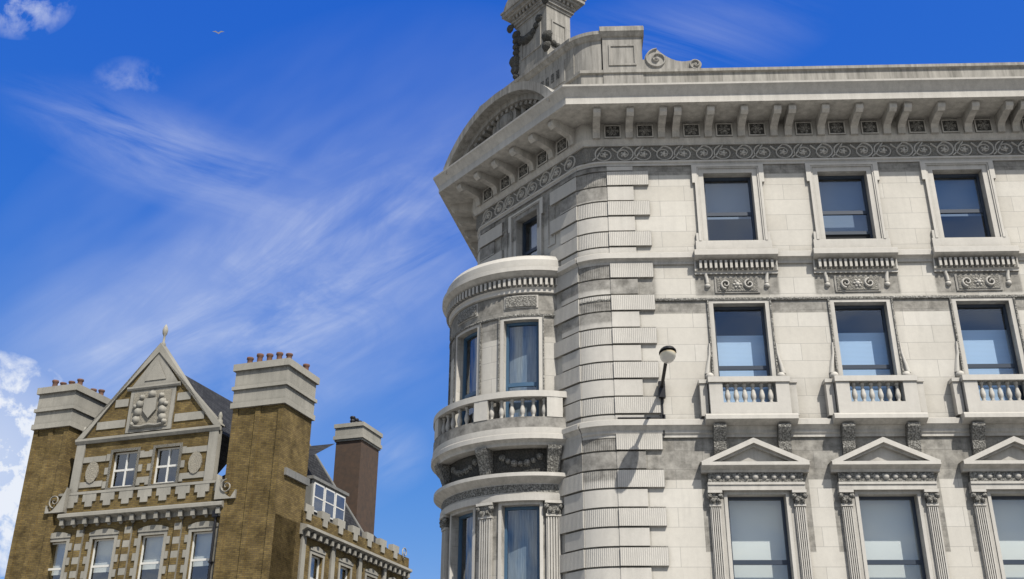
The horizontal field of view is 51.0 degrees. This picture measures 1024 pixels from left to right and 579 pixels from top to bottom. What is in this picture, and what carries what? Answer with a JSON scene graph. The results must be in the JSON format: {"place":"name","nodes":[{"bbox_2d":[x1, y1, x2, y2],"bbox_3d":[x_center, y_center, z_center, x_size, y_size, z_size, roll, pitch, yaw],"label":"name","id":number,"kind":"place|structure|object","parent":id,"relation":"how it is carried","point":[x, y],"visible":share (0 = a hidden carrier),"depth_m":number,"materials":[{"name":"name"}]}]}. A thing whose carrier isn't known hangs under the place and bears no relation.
{"place":"outdoors","nodes":[
{"label":"outdoors","id":0,"kind":"place"},
{"bbox_2d":[0,0,1023,578],"label":"sky","id":1,"kind":"structure","parent":0,"point":[264,184],"materials":[{"name":"blue"}]},
{"bbox_3d":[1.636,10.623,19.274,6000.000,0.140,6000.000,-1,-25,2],"label":"ground","id":2,"kind":"structure","parent":0,"visible":0},
{"bbox_2d":[4,363,408,578],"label":"brick","id":3,"kind":"object","parent":2,"relation":"on","point":[261,518],"depth_m":44.58,"materials":[{"name":"brown brick"}]},
{"bbox_2d":[48,447,371,578],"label":"window frames","id":4,"kind":"object","parent":3,"relation":"on","point":[167,466],"visible":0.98,"depth_m":45.30,"materials":[{"name":"white paint"}]},
{"bbox_2d":[52,533,342,578],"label":"window panes","id":5,"kind":"structure","parent":4,"relation":"attached to","point":[153,549],"depth_m":44.15,"materials":[{"name":"grey glass"}]},
{"bbox_2d":[66,444,363,531],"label":"lead","id":6,"kind":"object","parent":3,"relation":"on","point":[308,481],"visible":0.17,"depth_m":46.27,"materials":[{"name":"grey metal"}]},
{"bbox_2d":[31,324,411,578],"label":"stone","id":7,"kind":"object","parent":3,"relation":"on","point":[291,383],"visible":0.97,"depth_m":45.49,"materials":[{"name":"stone"}]},
{"bbox_2d":[85,389,201,482],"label":"ornament","id":8,"kind":"object","parent":7,"relation":"attached to","point":[194,466],"visible":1,"depth_m":46.15,"materials":[{"name":"stone"}]},
{"bbox_2d":[52,352,309,394],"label":"chimney pots","id":9,"kind":"object","parent":7,"relation":"on","point":[260,356],"visible":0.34,"depth_m":46.07,"materials":[{"name":"brown ceramic"}]},
{"bbox_2d":[207,416,361,578],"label":"drainpipe","id":10,"kind":"object","parent":7,"relation":"attached to","point":[352,420],"visible":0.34,"depth_m":42.73,"materials":[{"name":"grey metal"}]},
{"bbox_2d":[333,440,378,534],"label":"chimney stack","id":11,"kind":"object","parent":7,"relation":"on","point":[355,469],"visible":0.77,"depth_m":52.91,"materials":[{"name":"red brick"}]},
{"bbox_2d":[185,375,387,548],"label":"slate","id":12,"kind":"object","parent":3,"relation":"on","point":[216,403],"visible":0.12,"depth_m":49.87,"materials":[{"name":"grey stone"}]},
{"bbox_2d":[431,0,1023,578],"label":"stone","id":13,"kind":"object","parent":2,"relation":"on","point":[477,164],"visible":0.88,"depth_m":24.35,"materials":[{"name":"stone"}]},
{"bbox_2d":[478,171,668,572],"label":"stone quoins","id":14,"kind":"object","parent":13,"relation":"attached to","point":[620,556],"visible":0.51,"depth_m":23.46,"materials":[{"name":"stone"}]},
{"bbox_2d":[618,346,675,435],"bbox_3d":[3.082,2.164,22.416,0.908,1.470,1.911,13,-28,-25],"label":"lamp bracket","id":15,"kind":"object","parent":13,"relation":"on","point":[661,390],"visible":0.8,"depth_m":22.81,"materials":[{"name":"grey metal"}]},
{"bbox_2d":[660,350,675,363],"bbox_3d":[3.192,1.411,21.976,0.336,0.170,0.536,-1,-25,2],"label":"lamp globe","id":16,"kind":"object","parent":15,"relation":"attached to","point":[667,356],"visible":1,"depth_m":21.84,"materials":[{"name":"white glass"}]},
{"bbox_2d":[434,69,1023,529],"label":"trim","id":17,"kind":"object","parent":13,"relation":"on","point":[484,459],"visible":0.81,"depth_m":23.23,"materials":[{"name":"stone"}]},
{"bbox_2d":[448,105,1023,572],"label":"soot","id":18,"kind":"object","parent":13,"relation":"attached to","point":[584,155],"visible":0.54,"depth_m":25.24,"materials":[{"name":"stone"}]},
{"bbox_2d":[450,0,1023,482],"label":"carved ornament","id":19,"kind":"object","parent":13,"relation":"attached to","point":[524,452],"visible":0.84,"depth_m":25.52,"materials":[{"name":"stone"}]},
{"bbox_2d":[448,5,1023,578],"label":"stone","id":20,"kind":"object","parent":2,"relation":"on","point":[926,333],"depth_m":23.95,"materials":[{"name":"white stone"}]},
{"bbox_2d":[457,322,539,578],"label":"window frame","id":21,"kind":"object","parent":20,"relation":"attached to","point":[508,386],"visible":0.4,"depth_m":24.29,"materials":[{"name":"blue"}]},
{"bbox_2d":[468,326,536,578],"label":"curtain","id":22,"kind":"object","parent":20,"relation":"hanging from","point":[522,549],"visible":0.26,"depth_m":23.88,"materials":[{"name":"grey fabric"}]},
{"bbox_2d":[530,179,982,254],"bbox_3d":[6.941,-1.682,25.561,13.442,1.680,1.292,-4,-25,10],"label":"grey blind","id":23,"kind":"object","parent":20,"relation":"attached to","point":[849,196],"visible":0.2,"depth_m":25.41,"materials":[{"name":"grey fabric"}]},
{"bbox_2d":[522,174,1023,578],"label":"frame","id":24,"kind":"object","parent":20,"relation":"on","point":[1014,366],"visible":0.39,"depth_m":23.64,"materials":[{"name":"grey paint"}]},
{"bbox_2d":[717,330,1016,401],"bbox_3d":[9.040,1.858,23.499,9.226,2.150,0.001,-1,-25,2],"label":"blue blind","id":25,"kind":"object","parent":20,"relation":"attached to","point":[986,346],"depth_m":23.74,"materials":[{"name":"blue fabric"}]},
{"bbox_2d":[729,500,1023,578],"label":"pale blind","id":26,"kind":"object","parent":20,"relation":"attached to","point":[757,532],"depth_m":22.09,"materials":[{"name":"white fabric"}]}
]}

